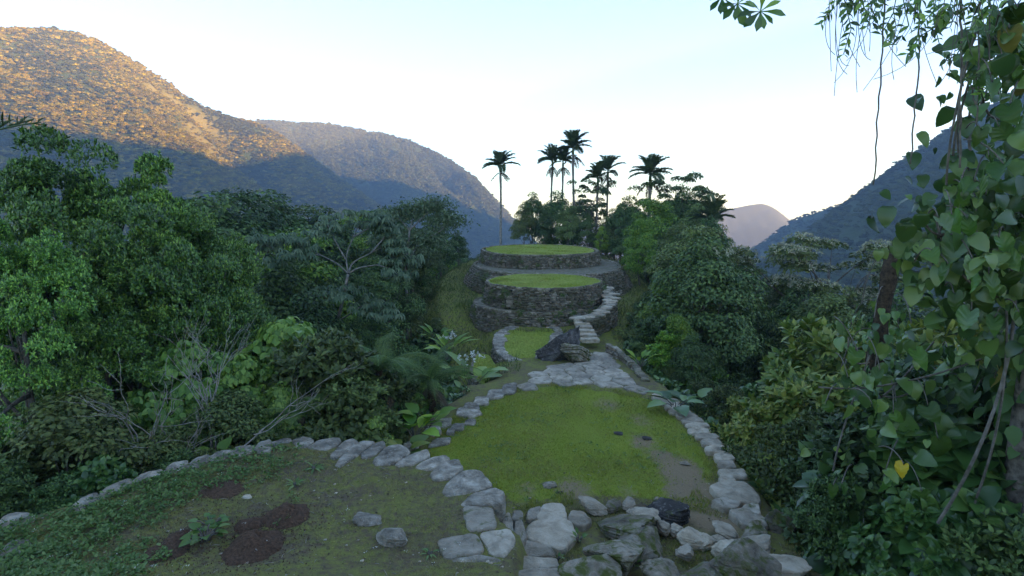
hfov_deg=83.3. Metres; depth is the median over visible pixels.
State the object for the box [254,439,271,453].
kerb stone
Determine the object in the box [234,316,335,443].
drooping shrub
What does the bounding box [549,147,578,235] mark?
palm tree
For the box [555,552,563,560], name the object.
broadleaf herb
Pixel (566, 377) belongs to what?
flagstone
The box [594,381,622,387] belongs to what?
flagstone
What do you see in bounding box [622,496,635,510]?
rubble rock
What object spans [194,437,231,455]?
broadleaf herb
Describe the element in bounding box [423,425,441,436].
edge stone
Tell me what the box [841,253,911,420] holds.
dead stump
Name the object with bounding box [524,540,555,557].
step slab
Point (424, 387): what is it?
drooping shrub
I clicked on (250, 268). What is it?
glossy tree
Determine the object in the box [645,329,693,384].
shrub
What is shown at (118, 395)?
shrub
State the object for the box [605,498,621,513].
rubble rock
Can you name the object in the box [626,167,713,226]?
forest tree
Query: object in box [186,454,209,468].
kerb stone
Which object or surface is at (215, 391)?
dry shrub
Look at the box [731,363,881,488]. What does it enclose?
yellow green shrub
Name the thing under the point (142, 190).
glossy tree
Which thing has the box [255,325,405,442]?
shrub
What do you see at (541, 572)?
step slab
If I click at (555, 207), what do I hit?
forest tree
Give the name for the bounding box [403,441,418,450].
edge stone
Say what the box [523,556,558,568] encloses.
step slab
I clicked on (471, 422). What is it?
edge stone
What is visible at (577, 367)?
flagstone
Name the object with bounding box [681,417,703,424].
edge stone
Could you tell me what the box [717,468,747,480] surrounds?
edge stone
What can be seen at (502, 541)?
kerb stone
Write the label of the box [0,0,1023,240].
sky
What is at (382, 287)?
forest tree
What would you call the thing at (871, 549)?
broadleaf shrub
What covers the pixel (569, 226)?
forest tree
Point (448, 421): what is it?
edge stone
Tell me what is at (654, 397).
edge stone
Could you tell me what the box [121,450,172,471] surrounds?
shrub
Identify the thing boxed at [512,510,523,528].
step slab
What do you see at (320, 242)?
forest tree
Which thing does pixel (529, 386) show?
flagstone
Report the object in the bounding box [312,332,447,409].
tree fern
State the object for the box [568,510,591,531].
step slab
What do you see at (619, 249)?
forest tree
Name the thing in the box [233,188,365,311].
forest tree
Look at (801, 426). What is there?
shrub
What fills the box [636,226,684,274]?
forest tree
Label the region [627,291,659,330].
forest tree
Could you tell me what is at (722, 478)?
edge stone
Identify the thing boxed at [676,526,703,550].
rubble rock
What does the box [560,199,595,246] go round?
forest tree
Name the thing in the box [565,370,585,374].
flagstone
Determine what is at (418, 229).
forest tree
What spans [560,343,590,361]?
boulder
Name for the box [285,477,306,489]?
broadleaf herb
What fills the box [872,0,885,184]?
hanging vine
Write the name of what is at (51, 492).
shrub
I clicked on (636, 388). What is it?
flagstone
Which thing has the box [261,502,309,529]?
ant mound
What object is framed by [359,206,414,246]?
forest tree
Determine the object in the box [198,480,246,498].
ant mound
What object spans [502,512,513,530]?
step slab
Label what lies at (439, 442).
edge stone
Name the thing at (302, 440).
kerb stone
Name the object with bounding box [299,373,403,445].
shrub
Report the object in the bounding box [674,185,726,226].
forest tree
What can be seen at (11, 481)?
shrub
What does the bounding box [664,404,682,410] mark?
edge stone
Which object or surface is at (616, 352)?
stone wall
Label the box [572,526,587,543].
broadleaf herb
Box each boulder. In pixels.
[535,326,579,361]
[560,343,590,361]
[646,497,689,525]
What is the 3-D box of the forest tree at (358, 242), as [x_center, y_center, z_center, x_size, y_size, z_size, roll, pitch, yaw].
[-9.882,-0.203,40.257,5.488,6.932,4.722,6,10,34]
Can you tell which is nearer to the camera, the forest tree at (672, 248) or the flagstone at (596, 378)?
the flagstone at (596, 378)
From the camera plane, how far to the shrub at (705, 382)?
18.48 m
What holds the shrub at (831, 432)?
on the ground at (350, 548)
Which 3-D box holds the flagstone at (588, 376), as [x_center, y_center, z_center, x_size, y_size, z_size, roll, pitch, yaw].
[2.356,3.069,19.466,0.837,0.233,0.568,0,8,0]
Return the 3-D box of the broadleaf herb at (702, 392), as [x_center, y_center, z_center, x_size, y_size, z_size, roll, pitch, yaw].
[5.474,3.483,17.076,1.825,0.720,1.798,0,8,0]
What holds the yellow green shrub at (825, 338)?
on the ground at (350, 548)
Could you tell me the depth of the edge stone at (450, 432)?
14.54 m
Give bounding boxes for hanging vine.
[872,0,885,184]
[909,6,920,163]
[958,0,962,167]
[967,76,975,104]
[976,3,980,125]
[988,3,991,95]
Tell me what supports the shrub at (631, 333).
on the ground at (350, 548)
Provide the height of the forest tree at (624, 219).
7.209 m
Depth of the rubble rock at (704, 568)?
8.24 m
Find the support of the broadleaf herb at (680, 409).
on the ground at (350, 548)
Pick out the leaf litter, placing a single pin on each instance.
(377, 513)
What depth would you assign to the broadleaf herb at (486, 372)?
20.63 m
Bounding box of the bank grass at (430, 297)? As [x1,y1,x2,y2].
[399,254,653,385]
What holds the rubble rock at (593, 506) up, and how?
on the ground at (350, 548)
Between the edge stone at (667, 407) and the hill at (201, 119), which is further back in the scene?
the hill at (201, 119)
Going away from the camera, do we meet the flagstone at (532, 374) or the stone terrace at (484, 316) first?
the flagstone at (532, 374)
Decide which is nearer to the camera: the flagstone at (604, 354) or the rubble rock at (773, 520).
the rubble rock at (773, 520)
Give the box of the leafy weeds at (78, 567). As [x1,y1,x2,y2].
[0,385,695,575]
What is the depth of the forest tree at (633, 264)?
37.72 m
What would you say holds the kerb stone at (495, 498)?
on the ground at (350, 548)
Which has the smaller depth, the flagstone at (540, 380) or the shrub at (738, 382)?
the flagstone at (540, 380)
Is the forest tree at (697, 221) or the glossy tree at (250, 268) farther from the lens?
the forest tree at (697, 221)
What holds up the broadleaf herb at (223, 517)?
on the ground at (350, 548)
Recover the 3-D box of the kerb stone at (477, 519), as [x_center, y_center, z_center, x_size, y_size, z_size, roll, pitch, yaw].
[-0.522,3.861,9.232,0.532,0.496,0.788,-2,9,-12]
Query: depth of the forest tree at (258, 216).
32.90 m
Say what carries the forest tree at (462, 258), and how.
on the ground at (350, 548)
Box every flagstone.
[517,382,537,390]
[528,371,548,377]
[528,377,551,383]
[543,367,564,373]
[546,363,574,369]
[549,371,568,375]
[549,375,572,380]
[552,379,575,386]
[565,364,584,371]
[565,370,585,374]
[570,374,592,378]
[572,378,593,384]
[574,360,602,365]
[582,365,604,370]
[584,369,604,375]
[590,356,615,362]
[590,375,611,381]
[592,352,613,357]
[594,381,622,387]
[599,361,620,368]
[603,368,622,372]
[604,372,629,377]
[611,377,635,386]
[623,385,649,394]
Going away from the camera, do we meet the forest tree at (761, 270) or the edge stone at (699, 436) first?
the edge stone at (699, 436)
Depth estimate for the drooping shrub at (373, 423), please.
13.35 m
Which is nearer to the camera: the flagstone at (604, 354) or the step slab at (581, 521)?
the step slab at (581, 521)
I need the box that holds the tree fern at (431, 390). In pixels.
[391,341,483,413]
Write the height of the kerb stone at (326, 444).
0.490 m
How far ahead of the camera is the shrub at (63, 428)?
11.43 m
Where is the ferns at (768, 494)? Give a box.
[700,413,805,543]
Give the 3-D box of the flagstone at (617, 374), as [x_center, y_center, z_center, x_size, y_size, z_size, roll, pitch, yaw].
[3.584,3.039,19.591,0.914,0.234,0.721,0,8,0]
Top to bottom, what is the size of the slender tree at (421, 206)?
8.055 m
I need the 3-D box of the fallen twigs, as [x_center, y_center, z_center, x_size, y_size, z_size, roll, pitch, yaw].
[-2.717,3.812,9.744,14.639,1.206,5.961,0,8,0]
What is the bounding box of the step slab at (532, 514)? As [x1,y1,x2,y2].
[526,506,540,523]
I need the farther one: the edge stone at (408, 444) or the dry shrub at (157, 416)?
the edge stone at (408, 444)
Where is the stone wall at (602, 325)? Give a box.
[583,288,618,336]
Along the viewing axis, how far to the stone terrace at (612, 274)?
36.33 m
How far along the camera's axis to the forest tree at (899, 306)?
23.98 m
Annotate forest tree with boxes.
[0,344,82,419]
[186,185,294,235]
[188,191,303,347]
[213,253,347,375]
[224,226,362,328]
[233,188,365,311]
[257,288,364,359]
[260,256,346,329]
[267,203,347,265]
[301,204,370,301]
[336,210,384,256]
[340,236,400,301]
[344,300,423,369]
[346,241,415,305]
[352,254,425,343]
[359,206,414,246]
[381,229,449,315]
[387,242,437,293]
[397,205,444,291]
[397,292,430,337]
[404,221,436,282]
[414,271,433,300]
[425,208,464,278]
[429,239,456,279]
[435,233,467,278]
[444,232,470,264]
[508,205,540,243]
[514,191,556,243]
[525,190,584,244]
[532,211,556,243]
[554,205,584,244]
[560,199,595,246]
[566,174,616,246]
[576,214,596,245]
[591,234,622,259]
[593,226,608,256]
[598,208,626,258]
[600,194,646,254]
[601,203,632,261]
[612,228,638,260]
[619,197,677,283]
[621,210,650,254]
[621,217,660,285]
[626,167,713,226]
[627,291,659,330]
[630,234,778,364]
[631,257,709,310]
[635,223,696,278]
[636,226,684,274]
[637,281,683,343]
[643,225,767,317]
[650,183,704,229]
[652,289,746,360]
[652,314,703,378]
[660,233,705,268]
[664,331,727,388]
[670,202,732,250]
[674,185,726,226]
[699,217,735,249]
[704,296,771,377]
[717,245,765,308]
[732,290,868,385]
[741,267,776,342]
[746,284,795,347]
[746,287,832,375]
[860,283,957,365]
[888,294,1009,381]
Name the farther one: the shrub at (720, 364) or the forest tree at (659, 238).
the forest tree at (659, 238)
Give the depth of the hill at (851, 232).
481.64 m
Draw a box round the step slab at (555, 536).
[525,519,576,555]
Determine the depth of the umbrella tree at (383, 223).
23.32 m
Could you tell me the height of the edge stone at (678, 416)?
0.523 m
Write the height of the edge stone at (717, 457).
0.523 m
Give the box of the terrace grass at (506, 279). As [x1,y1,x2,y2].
[474,244,597,381]
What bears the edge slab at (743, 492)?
on the ground at (350, 548)
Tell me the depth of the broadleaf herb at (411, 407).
14.93 m
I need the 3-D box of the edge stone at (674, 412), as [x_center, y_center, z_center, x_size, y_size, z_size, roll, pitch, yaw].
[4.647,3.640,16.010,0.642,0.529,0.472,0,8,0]
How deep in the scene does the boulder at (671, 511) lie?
10.33 m
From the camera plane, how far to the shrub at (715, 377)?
23.44 m
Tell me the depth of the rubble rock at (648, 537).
9.24 m
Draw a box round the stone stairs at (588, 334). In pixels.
[573,318,599,342]
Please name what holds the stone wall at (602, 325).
on the ground at (350, 548)
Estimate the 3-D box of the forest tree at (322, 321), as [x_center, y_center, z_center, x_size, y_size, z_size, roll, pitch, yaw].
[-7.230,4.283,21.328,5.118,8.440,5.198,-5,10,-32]
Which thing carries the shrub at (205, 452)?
on the ground at (350, 548)
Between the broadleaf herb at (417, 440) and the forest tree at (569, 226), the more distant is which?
the forest tree at (569, 226)
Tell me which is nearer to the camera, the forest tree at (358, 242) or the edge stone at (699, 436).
the edge stone at (699, 436)
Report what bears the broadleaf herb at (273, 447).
on the ground at (350, 548)
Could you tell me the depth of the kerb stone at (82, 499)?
9.87 m
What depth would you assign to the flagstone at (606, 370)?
20.25 m
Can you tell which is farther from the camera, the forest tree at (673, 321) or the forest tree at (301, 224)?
the forest tree at (301, 224)
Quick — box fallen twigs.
[46,455,780,575]
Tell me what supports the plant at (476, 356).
on the ground at (350, 548)
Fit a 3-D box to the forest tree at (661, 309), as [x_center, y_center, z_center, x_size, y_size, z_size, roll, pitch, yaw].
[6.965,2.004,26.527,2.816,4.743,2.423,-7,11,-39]
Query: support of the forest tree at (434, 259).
on the ground at (350, 548)
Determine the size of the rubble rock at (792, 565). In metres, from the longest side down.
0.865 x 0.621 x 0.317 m
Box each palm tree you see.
[0,112,44,129]
[482,150,520,244]
[537,143,567,235]
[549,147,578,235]
[555,129,591,244]
[581,160,612,247]
[594,155,624,254]
[628,153,672,280]
[685,194,735,223]
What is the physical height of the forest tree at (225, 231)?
14.557 m
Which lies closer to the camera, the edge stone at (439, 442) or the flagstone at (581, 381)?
the edge stone at (439, 442)
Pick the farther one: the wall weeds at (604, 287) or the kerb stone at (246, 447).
the wall weeds at (604, 287)
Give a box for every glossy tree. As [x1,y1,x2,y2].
[0,122,235,420]
[0,215,232,452]
[0,216,113,452]
[20,149,248,395]
[64,254,265,439]
[94,196,277,383]
[165,218,268,351]
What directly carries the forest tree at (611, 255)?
on the ground at (350, 548)
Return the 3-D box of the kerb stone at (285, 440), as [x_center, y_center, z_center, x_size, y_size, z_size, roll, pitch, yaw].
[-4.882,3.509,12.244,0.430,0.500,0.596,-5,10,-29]
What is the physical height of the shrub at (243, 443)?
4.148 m
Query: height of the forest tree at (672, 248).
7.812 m
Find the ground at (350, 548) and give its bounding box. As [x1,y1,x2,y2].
[0,256,835,575]
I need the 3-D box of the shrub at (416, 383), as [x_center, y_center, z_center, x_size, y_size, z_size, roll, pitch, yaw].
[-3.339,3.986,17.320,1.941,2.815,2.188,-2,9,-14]
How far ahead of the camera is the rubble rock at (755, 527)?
9.75 m
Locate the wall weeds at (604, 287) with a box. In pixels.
[466,254,607,327]
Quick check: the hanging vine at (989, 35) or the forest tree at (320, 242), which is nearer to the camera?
the hanging vine at (989, 35)
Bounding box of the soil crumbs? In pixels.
[73,459,384,575]
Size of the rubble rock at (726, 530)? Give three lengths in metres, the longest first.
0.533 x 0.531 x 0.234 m
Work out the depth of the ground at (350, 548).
10.68 m
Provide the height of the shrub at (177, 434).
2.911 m
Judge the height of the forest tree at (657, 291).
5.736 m
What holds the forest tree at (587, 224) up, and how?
on the ground at (350, 548)
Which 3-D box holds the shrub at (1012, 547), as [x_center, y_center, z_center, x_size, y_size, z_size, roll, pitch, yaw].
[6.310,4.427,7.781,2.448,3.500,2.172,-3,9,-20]
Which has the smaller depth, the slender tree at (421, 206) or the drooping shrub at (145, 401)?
the drooping shrub at (145, 401)
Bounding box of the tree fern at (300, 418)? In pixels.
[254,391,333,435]
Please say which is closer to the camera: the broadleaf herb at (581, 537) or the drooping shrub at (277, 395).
the broadleaf herb at (581, 537)
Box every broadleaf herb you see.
[178,519,229,547]
[187,513,229,533]
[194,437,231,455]
[266,443,284,452]
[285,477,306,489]
[302,462,324,473]
[375,434,429,454]
[398,412,442,436]
[399,402,455,428]
[418,323,454,342]
[420,547,439,559]
[424,330,477,359]
[442,350,507,385]
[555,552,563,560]
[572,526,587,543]
[626,349,657,367]
[645,390,704,415]
[667,388,722,414]
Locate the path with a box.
[573,290,615,320]
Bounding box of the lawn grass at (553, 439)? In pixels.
[421,381,723,510]
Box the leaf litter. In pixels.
[38,390,798,575]
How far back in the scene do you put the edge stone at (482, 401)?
16.79 m
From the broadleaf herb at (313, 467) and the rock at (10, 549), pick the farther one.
the broadleaf herb at (313, 467)
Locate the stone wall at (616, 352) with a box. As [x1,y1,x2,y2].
[605,343,649,381]
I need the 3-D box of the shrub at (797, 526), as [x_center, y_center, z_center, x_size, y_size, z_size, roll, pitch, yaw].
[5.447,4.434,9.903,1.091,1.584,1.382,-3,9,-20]
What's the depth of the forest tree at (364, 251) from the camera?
34.84 m
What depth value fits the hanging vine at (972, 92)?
6.54 m
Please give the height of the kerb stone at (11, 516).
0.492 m
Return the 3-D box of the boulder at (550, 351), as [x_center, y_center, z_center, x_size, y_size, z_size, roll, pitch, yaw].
[1.972,2.344,22.442,2.193,1.265,1.108,-31,23,-8]
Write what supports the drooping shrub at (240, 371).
on the ground at (350, 548)
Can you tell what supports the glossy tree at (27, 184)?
on the ground at (350, 548)
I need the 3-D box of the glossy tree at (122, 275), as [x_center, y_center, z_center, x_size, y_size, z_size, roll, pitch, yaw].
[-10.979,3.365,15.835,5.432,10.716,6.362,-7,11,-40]
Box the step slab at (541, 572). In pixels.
[519,568,559,575]
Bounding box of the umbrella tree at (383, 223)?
[244,209,424,323]
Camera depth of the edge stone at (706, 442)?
13.87 m
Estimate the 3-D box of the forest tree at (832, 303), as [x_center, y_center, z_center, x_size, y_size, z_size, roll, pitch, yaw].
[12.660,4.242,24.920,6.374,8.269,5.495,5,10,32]
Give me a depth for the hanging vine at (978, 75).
6.27 m
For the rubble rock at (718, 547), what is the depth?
8.98 m
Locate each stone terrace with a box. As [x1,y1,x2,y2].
[463,259,632,296]
[469,296,597,331]
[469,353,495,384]
[479,244,600,269]
[482,273,603,311]
[491,326,562,362]
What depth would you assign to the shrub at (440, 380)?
23.54 m
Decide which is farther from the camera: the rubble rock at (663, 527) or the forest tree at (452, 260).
the forest tree at (452, 260)
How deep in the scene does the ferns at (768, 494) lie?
11.85 m
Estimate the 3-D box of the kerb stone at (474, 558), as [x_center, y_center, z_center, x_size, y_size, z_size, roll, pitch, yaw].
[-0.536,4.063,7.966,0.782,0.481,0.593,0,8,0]
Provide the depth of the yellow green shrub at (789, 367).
16.02 m
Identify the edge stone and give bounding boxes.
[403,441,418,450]
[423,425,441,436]
[428,437,450,447]
[437,418,451,428]
[446,428,454,435]
[451,423,464,430]
[456,407,481,418]
[463,402,479,409]
[465,418,475,425]
[473,396,488,406]
[486,389,503,399]
[502,382,516,395]
[651,393,662,399]
[661,398,679,406]
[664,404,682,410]
[668,409,690,415]
[675,412,697,419]
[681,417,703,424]
[685,422,709,428]
[687,427,710,435]
[694,432,719,440]
[700,438,722,447]
[704,444,728,455]
[713,453,734,463]
[717,460,735,469]
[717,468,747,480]
[718,476,735,481]
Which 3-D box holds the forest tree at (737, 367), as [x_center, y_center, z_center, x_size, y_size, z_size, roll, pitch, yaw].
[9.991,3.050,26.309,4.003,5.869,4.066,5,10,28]
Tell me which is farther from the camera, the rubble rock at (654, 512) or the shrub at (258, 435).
the shrub at (258, 435)
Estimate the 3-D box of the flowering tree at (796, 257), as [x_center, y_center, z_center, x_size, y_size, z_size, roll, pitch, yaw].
[15.074,2.701,30.372,9.773,11.518,8.974,3,9,20]
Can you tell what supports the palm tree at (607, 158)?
on the ground at (350, 548)
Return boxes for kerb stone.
[0,512,30,530]
[69,492,99,512]
[98,479,131,498]
[133,469,161,484]
[163,460,188,474]
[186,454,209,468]
[207,450,230,462]
[229,445,252,457]
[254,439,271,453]
[272,438,291,444]
[292,436,313,448]
[308,437,340,450]
[330,438,357,459]
[335,441,374,467]
[361,441,385,458]
[372,444,409,465]
[395,449,429,466]
[416,455,449,470]
[430,459,462,481]
[437,533,483,559]
[442,470,491,496]
[452,555,500,562]
[461,488,505,522]
[462,506,496,532]
[480,529,515,557]
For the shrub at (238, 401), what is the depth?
12.93 m
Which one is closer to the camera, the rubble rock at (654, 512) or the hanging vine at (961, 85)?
the hanging vine at (961, 85)
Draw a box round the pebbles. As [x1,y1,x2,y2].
[31,450,782,574]
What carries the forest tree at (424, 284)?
on the ground at (350, 548)
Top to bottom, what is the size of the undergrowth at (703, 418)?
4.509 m
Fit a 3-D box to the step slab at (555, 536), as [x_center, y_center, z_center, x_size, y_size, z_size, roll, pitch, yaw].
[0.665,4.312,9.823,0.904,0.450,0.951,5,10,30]
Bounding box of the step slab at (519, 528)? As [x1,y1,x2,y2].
[514,520,526,546]
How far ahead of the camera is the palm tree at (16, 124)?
7.01 m
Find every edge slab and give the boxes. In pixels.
[709,481,760,507]
[711,497,741,513]
[728,507,768,530]
[743,503,760,514]
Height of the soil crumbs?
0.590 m
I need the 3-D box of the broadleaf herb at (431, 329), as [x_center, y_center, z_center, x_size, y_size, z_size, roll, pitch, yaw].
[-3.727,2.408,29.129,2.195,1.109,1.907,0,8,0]
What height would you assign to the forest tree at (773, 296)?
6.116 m
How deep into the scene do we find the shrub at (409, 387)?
15.87 m
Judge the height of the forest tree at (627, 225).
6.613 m
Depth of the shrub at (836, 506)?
8.58 m
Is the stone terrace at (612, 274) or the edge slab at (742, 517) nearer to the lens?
the edge slab at (742, 517)
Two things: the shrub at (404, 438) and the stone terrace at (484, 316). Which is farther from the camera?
the stone terrace at (484, 316)
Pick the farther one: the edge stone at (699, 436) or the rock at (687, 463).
the edge stone at (699, 436)
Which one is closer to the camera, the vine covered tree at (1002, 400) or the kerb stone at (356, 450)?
the vine covered tree at (1002, 400)
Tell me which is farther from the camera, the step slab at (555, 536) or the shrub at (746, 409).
the shrub at (746, 409)
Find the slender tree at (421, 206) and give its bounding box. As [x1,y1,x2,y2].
[361,192,480,339]
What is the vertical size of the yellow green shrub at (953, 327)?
8.583 m
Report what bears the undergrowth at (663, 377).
on the ground at (350, 548)
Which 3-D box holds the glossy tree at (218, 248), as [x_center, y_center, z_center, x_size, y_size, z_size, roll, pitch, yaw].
[-9.315,3.279,17.733,5.757,12.121,4.916,6,10,34]
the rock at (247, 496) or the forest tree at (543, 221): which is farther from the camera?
the forest tree at (543, 221)
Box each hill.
[0,32,376,308]
[260,122,534,258]
[552,204,788,276]
[748,94,1023,333]
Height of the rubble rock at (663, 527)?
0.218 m
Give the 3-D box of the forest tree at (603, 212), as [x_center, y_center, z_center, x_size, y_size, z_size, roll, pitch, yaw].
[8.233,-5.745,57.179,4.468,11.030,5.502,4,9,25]
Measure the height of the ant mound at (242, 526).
0.118 m
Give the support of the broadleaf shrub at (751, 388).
on the ground at (350, 548)
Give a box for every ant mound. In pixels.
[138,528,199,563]
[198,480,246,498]
[221,529,284,565]
[234,517,262,533]
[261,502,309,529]
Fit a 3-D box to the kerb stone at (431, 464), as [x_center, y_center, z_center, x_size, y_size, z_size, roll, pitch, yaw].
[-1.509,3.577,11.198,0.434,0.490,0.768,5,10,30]
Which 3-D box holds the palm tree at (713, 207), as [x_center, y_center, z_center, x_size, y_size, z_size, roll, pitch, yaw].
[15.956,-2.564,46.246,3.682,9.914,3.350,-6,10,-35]
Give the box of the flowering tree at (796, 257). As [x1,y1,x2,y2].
[705,231,930,325]
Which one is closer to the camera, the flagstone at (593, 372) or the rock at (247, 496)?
the rock at (247, 496)
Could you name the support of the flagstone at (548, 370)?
on the ground at (350, 548)
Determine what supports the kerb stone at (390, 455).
on the ground at (350, 548)
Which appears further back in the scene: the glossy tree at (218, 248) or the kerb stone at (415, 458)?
the glossy tree at (218, 248)
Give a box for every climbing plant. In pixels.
[800,316,1014,524]
[866,138,1023,379]
[879,0,1023,232]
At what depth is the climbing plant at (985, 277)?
6.84 m
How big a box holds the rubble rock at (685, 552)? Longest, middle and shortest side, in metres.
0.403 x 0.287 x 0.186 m
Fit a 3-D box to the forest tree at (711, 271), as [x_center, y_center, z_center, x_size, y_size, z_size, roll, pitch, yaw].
[8.812,1.720,25.252,6.304,8.189,6.207,-8,11,-41]
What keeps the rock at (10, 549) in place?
on the ground at (350, 548)
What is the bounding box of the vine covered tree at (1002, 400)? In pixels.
[710,0,1023,558]
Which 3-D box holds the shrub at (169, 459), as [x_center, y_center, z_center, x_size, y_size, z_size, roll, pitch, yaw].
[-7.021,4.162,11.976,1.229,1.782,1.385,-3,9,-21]
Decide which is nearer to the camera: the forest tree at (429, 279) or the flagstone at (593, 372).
the flagstone at (593, 372)
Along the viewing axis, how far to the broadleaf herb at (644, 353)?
20.89 m
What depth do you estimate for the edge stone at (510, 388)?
17.88 m
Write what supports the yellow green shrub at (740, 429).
on the ground at (350, 548)
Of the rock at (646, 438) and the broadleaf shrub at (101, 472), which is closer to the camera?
the broadleaf shrub at (101, 472)
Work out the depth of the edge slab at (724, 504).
10.94 m
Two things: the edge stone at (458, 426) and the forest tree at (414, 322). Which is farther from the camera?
the forest tree at (414, 322)
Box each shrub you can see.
[0,386,175,508]
[0,433,74,513]
[0,458,45,519]
[21,445,89,483]
[27,470,99,515]
[42,388,129,453]
[56,450,144,508]
[62,347,220,471]
[114,339,233,467]
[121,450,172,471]
[128,416,208,473]
[152,448,194,470]
[154,310,363,450]
[180,389,288,450]
[182,353,278,447]
[182,397,262,457]
[193,447,217,459]
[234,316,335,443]
[242,381,321,445]
[243,413,278,444]
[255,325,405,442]
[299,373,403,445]
[323,367,407,432]
[358,414,394,441]
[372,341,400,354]
[386,368,440,414]
[387,410,409,443]
[389,377,421,414]
[411,392,428,416]
[412,372,444,400]
[421,364,447,385]
[429,317,442,329]
[617,313,655,344]
[624,315,684,366]
[625,310,641,337]
[629,342,647,359]
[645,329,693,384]
[684,330,728,380]
[690,377,716,407]
[691,384,744,424]
[697,356,731,379]
[707,378,815,450]
[714,382,764,406]
[715,395,749,424]
[716,372,752,387]
[720,422,801,476]
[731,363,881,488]
[733,404,763,434]
[742,404,857,506]
[755,312,861,394]
[758,376,837,416]
[776,409,916,575]
[782,467,808,517]
[792,396,1021,575]
[792,471,875,571]
[793,344,1023,573]
[793,503,813,537]
[807,318,973,384]
[831,482,963,575]
[840,308,1009,398]
[934,506,1023,575]
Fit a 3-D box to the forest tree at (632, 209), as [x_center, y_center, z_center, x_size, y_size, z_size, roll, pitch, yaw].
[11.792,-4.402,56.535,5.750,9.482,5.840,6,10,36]
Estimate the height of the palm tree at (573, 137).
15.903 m
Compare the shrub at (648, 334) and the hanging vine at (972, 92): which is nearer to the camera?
the hanging vine at (972, 92)
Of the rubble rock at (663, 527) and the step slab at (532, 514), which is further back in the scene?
the step slab at (532, 514)
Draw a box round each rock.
[0,539,30,560]
[242,494,251,498]
[352,512,381,526]
[376,528,407,546]
[542,481,556,488]
[557,553,621,575]
[577,495,607,515]
[582,539,645,575]
[596,514,657,539]
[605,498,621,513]
[618,525,662,564]
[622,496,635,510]
[626,507,660,519]
[639,557,679,575]
[642,436,651,439]
[655,520,670,536]
[670,523,682,538]
[675,543,693,561]
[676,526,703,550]
[679,461,689,465]
[680,561,720,575]
[698,532,715,551]
[709,537,781,575]
[711,539,733,556]
[712,520,738,538]
[712,534,725,542]
[733,534,771,553]
[741,520,768,536]
[765,509,796,537]
[769,554,811,575]
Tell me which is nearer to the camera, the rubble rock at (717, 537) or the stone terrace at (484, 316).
the rubble rock at (717, 537)
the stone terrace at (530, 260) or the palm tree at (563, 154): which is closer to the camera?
the stone terrace at (530, 260)
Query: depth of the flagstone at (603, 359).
22.20 m
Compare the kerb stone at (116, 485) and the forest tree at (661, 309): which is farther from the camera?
the forest tree at (661, 309)
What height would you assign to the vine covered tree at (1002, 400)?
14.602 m
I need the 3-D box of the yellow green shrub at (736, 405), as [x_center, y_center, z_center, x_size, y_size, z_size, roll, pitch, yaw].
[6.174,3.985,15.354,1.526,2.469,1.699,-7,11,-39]
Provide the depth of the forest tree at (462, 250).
49.74 m
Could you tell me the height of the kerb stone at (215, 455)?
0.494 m
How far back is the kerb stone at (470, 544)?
8.38 m
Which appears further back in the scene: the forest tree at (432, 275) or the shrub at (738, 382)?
the forest tree at (432, 275)
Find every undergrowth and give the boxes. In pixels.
[386,320,466,444]
[406,322,786,504]
[623,313,807,542]
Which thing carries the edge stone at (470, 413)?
on the ground at (350, 548)
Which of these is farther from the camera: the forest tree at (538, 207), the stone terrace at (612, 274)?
the forest tree at (538, 207)
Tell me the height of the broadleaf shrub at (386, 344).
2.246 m
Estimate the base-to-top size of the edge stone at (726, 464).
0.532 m
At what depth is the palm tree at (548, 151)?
60.45 m
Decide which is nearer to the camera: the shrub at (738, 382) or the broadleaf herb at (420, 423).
the broadleaf herb at (420, 423)
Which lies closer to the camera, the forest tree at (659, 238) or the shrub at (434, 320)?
the shrub at (434, 320)
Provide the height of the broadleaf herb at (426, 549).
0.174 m
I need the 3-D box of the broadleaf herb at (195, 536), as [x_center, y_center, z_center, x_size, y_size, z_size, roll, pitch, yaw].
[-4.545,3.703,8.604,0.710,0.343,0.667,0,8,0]
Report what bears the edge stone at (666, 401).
on the ground at (350, 548)
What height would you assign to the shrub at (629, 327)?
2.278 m
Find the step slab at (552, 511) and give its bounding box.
[537,503,567,519]
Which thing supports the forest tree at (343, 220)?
on the ground at (350, 548)
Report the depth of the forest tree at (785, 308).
27.15 m

